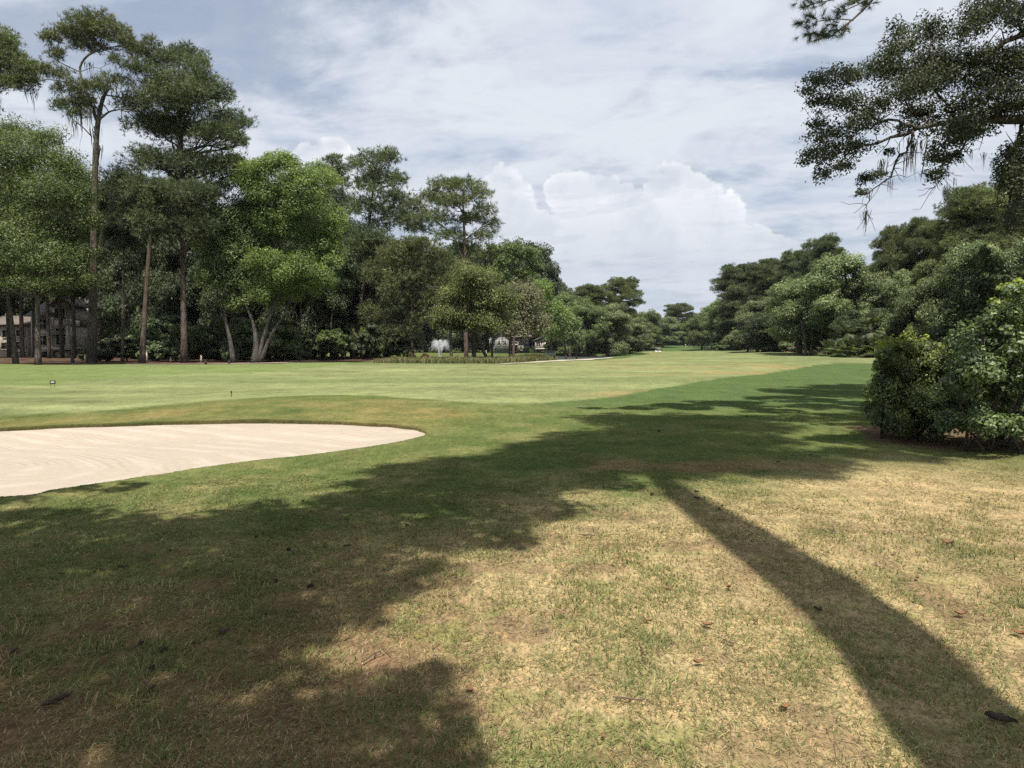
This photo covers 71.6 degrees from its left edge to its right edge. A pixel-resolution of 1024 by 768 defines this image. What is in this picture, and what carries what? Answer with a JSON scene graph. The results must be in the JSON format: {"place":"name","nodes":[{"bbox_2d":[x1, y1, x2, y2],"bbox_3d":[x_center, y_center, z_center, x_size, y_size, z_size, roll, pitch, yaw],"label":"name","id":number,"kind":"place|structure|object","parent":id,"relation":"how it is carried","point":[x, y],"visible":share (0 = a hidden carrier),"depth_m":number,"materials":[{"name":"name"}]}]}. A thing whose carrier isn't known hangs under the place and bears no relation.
{"place":"outdoors","nodes":[
{"label":"outdoors","id":0,"kind":"place"},
{"bbox_2d":[0,345,1023,767],"bbox_3d":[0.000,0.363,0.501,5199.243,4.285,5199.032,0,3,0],"label":"ground","id":1,"kind":"structure","parent":0,"point":[668,397],"depth_m":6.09,"materials":[{"name":"green plant"}]},
{"bbox_2d":[0,239,23,356],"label":"pine tree","id":2,"kind":"object","parent":1,"relation":"on","point":[9,345],"depth_m":96.53,"materials":[{"name":"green plant"}]},
{"bbox_2d":[0,173,31,357],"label":"pine tree","id":3,"kind":"object","parent":1,"relation":"on","point":[21,332],"visible":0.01,"depth_m":94.58,"materials":[{"name":"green plant"}]},
{"bbox_2d":[0,218,32,363],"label":"broadleaf tree","id":4,"kind":"object","parent":1,"relation":"on","point":[15,357],"visible":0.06,"depth_m":59.72,"materials":[{"name":"plant"}]},
{"bbox_2d":[0,293,52,316],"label":"broadleaf tree","id":5,"kind":"object","parent":1,"relation":"on","point":[26,309],"visible":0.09,"depth_m":113.83,"materials":[{"name":"green plant"}]},
{"bbox_2d":[0,23,56,117],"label":"pine tree","id":6,"kind":"object","parent":1,"relation":"on","point":[12,59],"visible":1,"depth_m":60.35,"materials":[{"name":"green plant"}]},
{"bbox_2d":[11,184,76,357],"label":"pine tree","id":7,"kind":"object","parent":1,"relation":"on","point":[48,321],"visible":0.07,"depth_m":91.33,"materials":[{"name":"green plant"}]},
{"bbox_2d":[0,297,105,356],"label":"house","id":8,"kind":"structure","parent":1,"relation":"on","point":[81,315],"depth_m":105.69,"materials":[{"name":"beige"}]},
{"bbox_2d":[0,112,107,364],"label":"broadleaf tree","id":9,"kind":"object","parent":1,"relation":"on","point":[59,171],"visible":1,"depth_m":55.31,"materials":[{"name":"green plant"}]},
{"bbox_2d":[58,206,89,357],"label":"pine tree","id":10,"kind":"object","parent":1,"relation":"on","point":[61,331],"visible":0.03,"depth_m":96.53,"materials":[{"name":"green plant"}]},
{"bbox_2d":[50,243,112,362],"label":"broadleaf tree","id":11,"kind":"object","parent":1,"relation":"on","point":[78,293],"visible":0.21,"depth_m":65.37,"materials":[{"name":"plant"}]},
{"bbox_2d":[64,170,109,357],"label":"pine tree","id":12,"kind":"object","parent":1,"relation":"on","point":[75,347],"visible":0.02,"depth_m":95.53,"materials":[{"name":"green plant"}]},
{"bbox_2d":[32,4,162,362],"bbox_3d":[-36.889,-17.682,63.223,11.696,32.005,6.814,0,3,0],"label":"pine tree","id":13,"kind":"object","parent":1,"relation":"on","point":[87,29],"visible":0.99,"depth_m":62.40,"materials":[{"name":"green plant"}]},
{"bbox_2d":[76,337,139,361],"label":"shrub","id":14,"kind":"object","parent":1,"relation":"on","point":[107,353],"visible":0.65,"depth_m":70.48,"materials":[{"name":"green plant"}]},
{"bbox_2d":[85,178,131,327],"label":"broadleaf tree","id":15,"kind":"object","parent":1,"relation":"on","point":[101,289],"visible":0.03,"depth_m":94.15,"materials":[{"name":"green plant"}]},
{"bbox_2d":[98,191,146,361],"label":"broadleaf tree","id":16,"kind":"object","parent":1,"relation":"on","point":[118,236],"visible":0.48,"depth_m":69.08,"materials":[{"name":"green plant"}]},
{"bbox_2d":[98,225,159,358],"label":"broadleaf tree","id":17,"kind":"object","parent":1,"relation":"on","point":[113,275],"visible":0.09,"depth_m":88.03,"materials":[{"name":"green plant"}]},
{"bbox_2d":[120,327,162,350],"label":"shrub","id":18,"kind":"object","parent":1,"relation":"on","point":[153,334],"visible":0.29,"depth_m":75.00,"materials":[{"name":"green plant"}]},
{"bbox_2d":[115,171,177,363],"bbox_3d":[-31.840,-10.094,62.618,6.035,16.978,3.286,0,3,0],"label":"pine tree","id":19,"kind":"object","parent":1,"relation":"on","point":[152,195],"visible":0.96,"depth_m":62.09,"materials":[{"name":"green plant"}]},
{"bbox_2d":[116,193,199,359],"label":"broadleaf tree","id":20,"kind":"object","parent":1,"relation":"on","point":[134,294],"visible":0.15,"depth_m":85.67,"materials":[{"name":"green plant"}]},
{"bbox_2d":[135,315,204,361],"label":"shrub","id":21,"kind":"object","parent":1,"relation":"on","point":[162,349],"visible":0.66,"depth_m":69.41,"materials":[{"name":"green plant"}]},
{"bbox_2d":[140,193,207,359],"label":"broadleaf tree","id":22,"kind":"object","parent":1,"relation":"on","point":[165,288],"visible":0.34,"depth_m":83.61,"materials":[{"name":"green plant"}]},
{"bbox_2d":[98,39,261,362],"bbox_3d":[-30.376,-17.106,65.510,15.633,30.606,10.824,1,3,27],"label":"pine tree","id":23,"kind":"object","parent":1,"relation":"on","point":[195,85],"visible":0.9,"depth_m":63.39,"materials":[{"name":"green plant"}]},
{"bbox_2d":[167,321,210,357],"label":"shrub","id":24,"kind":"object","parent":1,"relation":"on","point":[199,332],"visible":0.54,"depth_m":70.04,"materials":[{"name":"green plant"}]},
{"bbox_2d":[189,323,229,360],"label":"shrub","id":25,"kind":"object","parent":1,"relation":"on","point":[212,347],"visible":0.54,"depth_m":73.49,"materials":[{"name":"green plant"}]},
{"bbox_2d":[0,423,424,495],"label":"sand bunker","id":26,"kind":"object","parent":1,"relation":"on","point":[32,462],"visible":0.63,"depth_m":13.22},
{"bbox_2d":[186,239,257,343],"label":"broadleaf tree","id":27,"kind":"object","parent":1,"relation":"on","point":[205,318],"visible":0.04,"depth_m":83.85,"materials":[{"name":"green plant"}]},
{"bbox_2d":[210,315,246,359],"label":"shrub","id":28,"kind":"object","parent":1,"relation":"on","point":[217,322],"visible":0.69,"depth_m":69.18,"materials":[{"name":"green plant"}]},
{"bbox_2d":[187,189,287,362],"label":"broadleaf tree","id":29,"kind":"object","parent":1,"relation":"on","point":[228,249],"visible":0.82,"depth_m":65.48,"materials":[{"name":"green plant"}]},
{"bbox_2d":[205,246,283,359],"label":"broadleaf tree","id":30,"kind":"object","parent":1,"relation":"on","point":[256,311],"visible":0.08,"depth_m":81.94,"materials":[{"name":"green plant"}]},
{"bbox_2d":[228,317,286,359],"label":"shrub","id":31,"kind":"object","parent":1,"relation":"on","point":[237,327],"visible":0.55,"depth_m":69.43,"materials":[{"name":"green plant"}]},
{"bbox_2d":[251,322,303,360],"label":"shrub","id":32,"kind":"object","parent":1,"relation":"on","point":[288,335],"visible":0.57,"depth_m":71.31,"materials":[{"name":"green plant"}]},
{"bbox_2d":[218,147,353,362],"bbox_3d":[-20.733,-11.779,65.357,12.621,20.155,9.313,0,3,0],"label":"broadleaf tree","id":33,"kind":"object","parent":1,"relation":"on","point":[251,177],"visible":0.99,"depth_m":64.05,"materials":[{"name":"green plant"}]},
{"bbox_2d":[255,202,326,346],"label":"broadleaf tree","id":34,"kind":"object","parent":1,"relation":"on","point":[312,322],"visible":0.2,"depth_m":81.33,"materials":[{"name":"green plant"}]},
{"bbox_2d":[278,347,313,360],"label":"shrub","id":35,"kind":"object","parent":1,"relation":"on","point":[306,353],"visible":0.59,"depth_m":74.25,"materials":[{"name":"green plant"}]},
{"bbox_2d":[277,240,319,360],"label":"broadleaf tree","id":36,"kind":"object","parent":1,"relation":"on","point":[310,298],"visible":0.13,"depth_m":73.11,"materials":[{"name":"plant"}]},
{"bbox_2d":[302,270,358,359],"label":"broadleaf tree","id":37,"kind":"object","parent":1,"relation":"on","point":[328,313],"visible":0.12,"depth_m":85.23,"materials":[{"name":"green plant"}]},
{"bbox_2d":[314,328,349,359],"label":"shrub","id":38,"kind":"object","parent":1,"relation":"on","point":[327,341],"visible":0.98,"depth_m":81.51,"materials":[{"name":"green plant"}]},
{"bbox_2d":[293,190,370,357],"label":"broadleaf tree","id":39,"kind":"object","parent":1,"relation":"on","point":[351,224],"visible":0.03,"depth_m":93.75,"materials":[{"name":"green plant"}]},
{"bbox_2d":[308,152,357,357],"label":"pine tree","id":40,"kind":"object","parent":1,"relation":"on","point":[341,195],"visible":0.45,"depth_m":102.17,"materials":[{"name":"green plant"}]},
{"bbox_2d":[316,250,360,359],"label":"broadleaf tree","id":41,"kind":"object","parent":1,"relation":"on","point":[332,298],"visible":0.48,"depth_m":83.32,"materials":[{"name":"green plant"}]},
{"bbox_2d":[329,323,355,358],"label":"shrub","id":42,"kind":"object","parent":1,"relation":"on","point":[348,328],"visible":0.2,"depth_m":86.18,"materials":[{"name":"green plant"}]},
{"bbox_2d":[325,286,403,358],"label":"broadleaf tree","id":43,"kind":"object","parent":1,"relation":"on","point":[340,324],"visible":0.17,"depth_m":90.37,"materials":[{"name":"green plant"}]},
{"bbox_2d":[349,323,381,359],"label":"shrub","id":44,"kind":"object","parent":1,"relation":"on","point":[358,348],"visible":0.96,"depth_m":81.07,"materials":[{"name":"green plant"}]},
{"bbox_2d":[345,265,391,358],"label":"broadleaf tree","id":45,"kind":"object","parent":1,"relation":"on","point":[369,294],"visible":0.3,"depth_m":88.82,"materials":[{"name":"green plant"}]},
{"bbox_2d":[360,323,392,357],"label":"shrub","id":46,"kind":"object","parent":1,"relation":"on","point":[384,346],"visible":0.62,"depth_m":82.05,"materials":[{"name":"green plant"}]},
{"bbox_2d":[338,144,420,358],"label":"pine tree","id":47,"kind":"object","parent":1,"relation":"on","point":[366,237],"visible":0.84,"depth_m":86.40,"materials":[{"name":"green plant"}]},
{"bbox_2d":[379,281,430,357],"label":"broadleaf tree","id":48,"kind":"object","parent":1,"relation":"on","point":[400,348],"visible":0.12,"depth_m":104.75,"materials":[{"name":"green plant"}]},
{"bbox_2d":[350,232,462,356],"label":"broadleaf tree","id":49,"kind":"object","parent":1,"relation":"on","point":[407,276],"visible":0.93,"depth_m":83.00,"materials":[{"name":"green plant"}]},
{"bbox_2d":[414,253,440,348],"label":"broadleaf tree","id":50,"kind":"object","parent":1,"relation":"on","point":[429,333],"visible":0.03,"depth_m":209.17,"materials":[{"name":"green plant"}]},
{"bbox_2d":[79,290,821,357],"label":"thicket","id":51,"kind":"object","parent":1,"relation":"on","point":[433,348],"visible":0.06,"depth_m":227.29,"materials":[{"name":"green plant"}]},
{"bbox_2d":[394,172,507,356],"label":"pine tree","id":52,"kind":"object","parent":1,"relation":"on","point":[456,199],"visible":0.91,"depth_m":96.44,"materials":[{"name":"green plant"}]},
{"bbox_2d":[373,352,557,363],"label":"reeds","id":53,"kind":"object","parent":1,"relation":"on","point":[489,359],"visible":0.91,"depth_m":70.96,"materials":[{"name":"green plant"}]},
{"bbox_2d":[431,240,499,352],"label":"broadleaf tree","id":54,"kind":"object","parent":1,"relation":"on","point":[443,334],"visible":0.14,"depth_m":207.20,"materials":[{"name":"green plant"}]},
{"bbox_2d":[427,259,526,356],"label":"broadleaf tree","id":55,"kind":"object","parent":1,"relation":"on","point":[474,290],"visible":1,"depth_m":79.00,"materials":[{"name":"green plant"}]},
{"bbox_2d":[452,305,517,357],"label":"oak tree","id":56,"kind":"object","parent":1,"relation":"on","point":[474,335],"visible":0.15,"depth_m":82.69,"materials":[{"name":"green plant"}]},
{"bbox_2d":[0,470,1023,767],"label":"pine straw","id":57,"kind":"object","parent":1,"relation":"on","point":[82,668],"visible":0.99,"depth_m":3.33,"materials":[{"name":"brown plant"}]},
{"bbox_2d":[481,238,544,356],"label":"broadleaf tree","id":58,"kind":"object","parent":1,"relation":"on","point":[504,258],"visible":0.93,"depth_m":95.67,"materials":[{"name":"green plant"}]},
{"bbox_2d":[480,236,561,341],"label":"broadleaf tree","id":59,"kind":"object","parent":1,"relation":"on","point":[522,263],"visible":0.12,"depth_m":209.69,"materials":[{"name":"green plant"}]},
{"bbox_2d":[498,276,553,356],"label":"oak tree","id":60,"kind":"object","parent":1,"relation":"on","point":[528,317],"visible":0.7,"depth_m":85.61,"materials":[{"name":"green plant"}]},
{"bbox_2d":[491,238,561,347],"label":"broadleaf tree","id":61,"kind":"object","parent":1,"relation":"on","point":[544,251],"visible":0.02,"depth_m":213.07,"materials":[{"name":"green plant"}]},
{"bbox_2d":[528,276,572,350],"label":"broadleaf tree","id":62,"kind":"object","parent":1,"relation":"on","point":[560,314],"visible":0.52,"depth_m":108.40,"materials":[{"name":"green plant"}]},
{"bbox_2d":[546,291,582,355],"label":"broadleaf tree","id":63,"kind":"object","parent":1,"relation":"on","point":[566,297],"visible":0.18,"depth_m":176.51,"materials":[{"name":"green plant"}]},
{"bbox_2d":[543,302,586,358],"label":"broadleaf tree","id":64,"kind":"object","parent":1,"relation":"on","point":[575,338],"visible":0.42,"depth_m":126.64,"materials":[{"name":"green plant"}]},
{"bbox_2d":[565,298,614,356],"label":"broadleaf tree","id":65,"kind":"object","parent":1,"relation":"on","point":[586,310],"visible":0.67,"depth_m":162.52,"materials":[{"name":"green plant"}]},
{"bbox_2d":[572,283,613,306],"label":"pine tree","id":66,"kind":"object","parent":1,"relation":"on","point":[592,292],"visible":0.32,"depth_m":181.81,"materials":[{"name":"green plant"}]},
{"bbox_2d":[582,302,633,356],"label":"oak tree","id":67,"kind":"object","parent":1,"relation":"on","point":[618,318],"visible":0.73,"depth_m":165.49,"materials":[{"name":"green plant"}]},
{"bbox_2d":[601,276,645,352],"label":"pine tree","id":68,"kind":"object","parent":1,"relation":"on","point":[625,288],"visible":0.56,"depth_m":186.77,"materials":[{"name":"green plant"}]},
{"bbox_2d":[610,316,652,353],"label":"oak tree","id":69,"kind":"object","parent":1,"relation":"on","point":[640,329],"visible":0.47,"depth_m":177.24,"materials":[{"name":"green plant"}]},
{"bbox_2d":[639,308,664,350],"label":"broadleaf tree","id":70,"kind":"object","parent":1,"relation":"on","point":[653,317],"visible":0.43,"depth_m":296.31,"materials":[{"name":"green plant"}]},
{"bbox_2d":[658,315,684,347],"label":"oak tree","id":71,"kind":"object","parent":1,"relation":"on","point":[668,335],"visible":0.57,"depth_m":326.95,"materials":[{"name":"green plant"}]},
{"bbox_2d":[663,303,696,344],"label":"pine tree","id":72,"kind":"object","parent":1,"relation":"on","point":[676,310],"visible":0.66,"depth_m":384.03,"materials":[{"name":"green plant"}]},
{"bbox_2d":[682,315,715,350],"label":"broadleaf tree","id":73,"kind":"object","parent":1,"relation":"on","point":[698,334],"visible":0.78,"depth_m":287.68,"materials":[{"name":"green plant"}]},
{"bbox_2d":[700,299,736,350],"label":"broadleaf tree","id":74,"kind":"object","parent":1,"relation":"on","point":[709,325],"visible":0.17,"depth_m":240.71,"materials":[{"name":"green plant"}]},
{"bbox_2d":[709,320,747,350],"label":"broadleaf tree","id":75,"kind":"object","parent":1,"relation":"on","point":[722,325],"visible":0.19,"depth_m":205.15,"materials":[{"name":"green plant"}]},
{"bbox_2d":[709,262,758,350],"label":"pine tree","id":76,"kind":"object","parent":1,"relation":"on","point":[729,287],"visible":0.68,"depth_m":191.23,"materials":[{"name":"green plant"}]},
{"bbox_2d":[719,297,775,352],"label":"oak tree","id":77,"kind":"object","parent":1,"relation":"on","point":[750,308],"visible":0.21,"depth_m":158.30,"materials":[{"name":"green plant"}]},
{"bbox_2d":[737,257,781,351],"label":"pine tree","id":78,"kind":"object","parent":1,"relation":"on","point":[761,281],"visible":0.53,"depth_m":166.21,"materials":[{"name":"green plant"}]},
{"bbox_2d":[737,311,802,351],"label":"broadleaf tree","id":79,"kind":"object","parent":1,"relation":"on","point":[758,337],"visible":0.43,"depth_m":148.20,"materials":[{"name":"green plant"}]},
{"bbox_2d":[772,248,807,283],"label":"pine tree","id":80,"kind":"object","parent":1,"relation":"on","point":[787,268],"visible":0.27,"depth_m":147.83,"materials":[{"name":"green plant"}]},
{"bbox_2d":[762,274,827,354],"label":"oak tree","id":81,"kind":"object","parent":1,"relation":"on","point":[783,294],"visible":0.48,"depth_m":113.81,"materials":[{"name":"green plant"}]},
{"bbox_2d":[775,295,822,355],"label":"oak tree","id":82,"kind":"object","parent":1,"relation":"on","point":[792,310],"visible":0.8,"depth_m":106.99,"materials":[{"name":"green plant"}]},
{"bbox_2d":[793,232,849,351],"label":"pine tree","id":83,"kind":"object","parent":1,"relation":"on","point":[827,243],"visible":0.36,"depth_m":135.20,"materials":[{"name":"green plant"}]},
{"bbox_2d":[788,0,880,44],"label":"pine tree","id":84,"kind":"object","parent":1,"relation":"on","point":[824,31],"visible":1,"depth_m":16.08,"materials":[{"name":"green plant"}]},
{"bbox_2d":[798,250,891,340],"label":"oak tree","id":85,"kind":"object","parent":1,"relation":"on","point":[833,302],"visible":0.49,"depth_m":103.56,"materials":[{"name":"green plant"}]},
{"bbox_2d":[836,332,873,357],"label":"bush","id":86,"kind":"object","parent":1,"relation":"on","point":[854,341],"visible":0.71,"depth_m":85.34,"materials":[{"name":"green plant"}]},
{"bbox_2d":[829,307,891,353],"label":"broadleaf tree","id":87,"kind":"object","parent":1,"relation":"on","point":[851,317],"visible":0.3,"depth_m":93.74,"materials":[{"name":"green plant"}]},
{"bbox_2d":[855,312,885,355],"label":"tree","id":88,"kind":"object","parent":1,"relation":"on","point":[871,319],"visible":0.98,"depth_m":85.22,"materials":[{"name":"plant"}]},
{"bbox_2d":[843,258,904,309],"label":"oak tree","id":89,"kind":"object","parent":1,"relation":"on","point":[870,282],"visible":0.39,"depth_m":101.84,"materials":[{"name":"green plant"}]},
{"bbox_2d":[868,222,911,300],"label":"pine tree","id":90,"kind":"object","parent":1,"relation":"on","point":[890,242],"visible":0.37,"depth_m":102.08,"materials":[{"name":"green plant"}]},
{"bbox_2d":[859,269,924,344],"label":"oak tree","id":91,"kind":"object","parent":1,"relation":"on","point":[903,277],"visible":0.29,"depth_m":88.02,"materials":[{"name":"green plant"}]},
{"bbox_2d":[886,301,923,343],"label":"broadleaf tree","id":92,"kind":"object","parent":1,"relation":"on","point":[904,321],"visible":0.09,"depth_m":84.22,"materials":[{"name":"green plant"}]},
{"bbox_2d":[794,0,1023,239],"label":"oak tree","id":93,"kind":"object","parent":1,"relation":"on","point":[929,73],"visible":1,"depth_m":12.58,"materials":[{"name":"green plant"}]},
{"bbox_2d":[860,326,963,442],"bbox_3d":[7.003,0.030,12.310,1.759,2.070,2.322,2,3,28],"label":"bush","id":94,"kind":"object","parent":1,"relation":"on","point":[900,384],"visible":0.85,"depth_m":11.88,"materials":[{"name":"green plant"}]},
{"bbox_2d":[888,216,946,280],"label":"pine tree","id":95,"kind":"object","parent":1,"relation":"on","point":[914,234],"visible":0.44,"depth_m":96.69,"materials":[{"name":"green plant"}]},
{"bbox_2d":[891,251,969,340],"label":"oak tree","id":96,"kind":"object","parent":1,"relation":"on","point":[932,292],"visible":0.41,"depth_m":80.97,"materials":[{"name":"green plant"}]},
{"bbox_2d":[911,181,1023,281],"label":"pine tree","id":97,"kind":"object","parent":1,"relation":"on","point":[968,218],"visible":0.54,"depth_m":81.20,"materials":[{"name":"green plant"}]},
{"bbox_2d":[934,239,1006,325],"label":"oak tree","id":98,"kind":"object","parent":1,"relation":"on","point":[960,258],"visible":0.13,"depth_m":76.16,"materials":[{"name":"green plant"}]},
{"bbox_2d":[924,244,1023,413],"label":"holly bush","id":99,"kind":"object","parent":1,"relation":"on","point":[969,306],"visible":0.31,"depth_m":14.01,"materials":[{"name":"green plant"}]},
{"bbox_2d":[926,278,1023,453],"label":"bush","id":100,"kind":"object","parent":1,"relation":"on","point":[976,378],"visible":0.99,"depth_m":10.38,"materials":[{"name":"green plant"}]},
{"bbox_2d":[991,238,1023,330],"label":"oak tree","id":101,"kind":"object","parent":1,"relation":"on","point":[1014,256],"visible":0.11,"depth_m":69.17,"materials":[{"name":"green plant"}]},
{"bbox_2d":[492,331,531,352],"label":"house","id":102,"kind":"structure","parent":0,"point":[504,348],"depth_m":194.81,"materials":[{"name":"grey"}]},
{"bbox_2d":[0,0,1023,348],"label":"sky","id":103,"kind":"structure","parent":0,"point":[655,142],"materials":[{"name":"white"}]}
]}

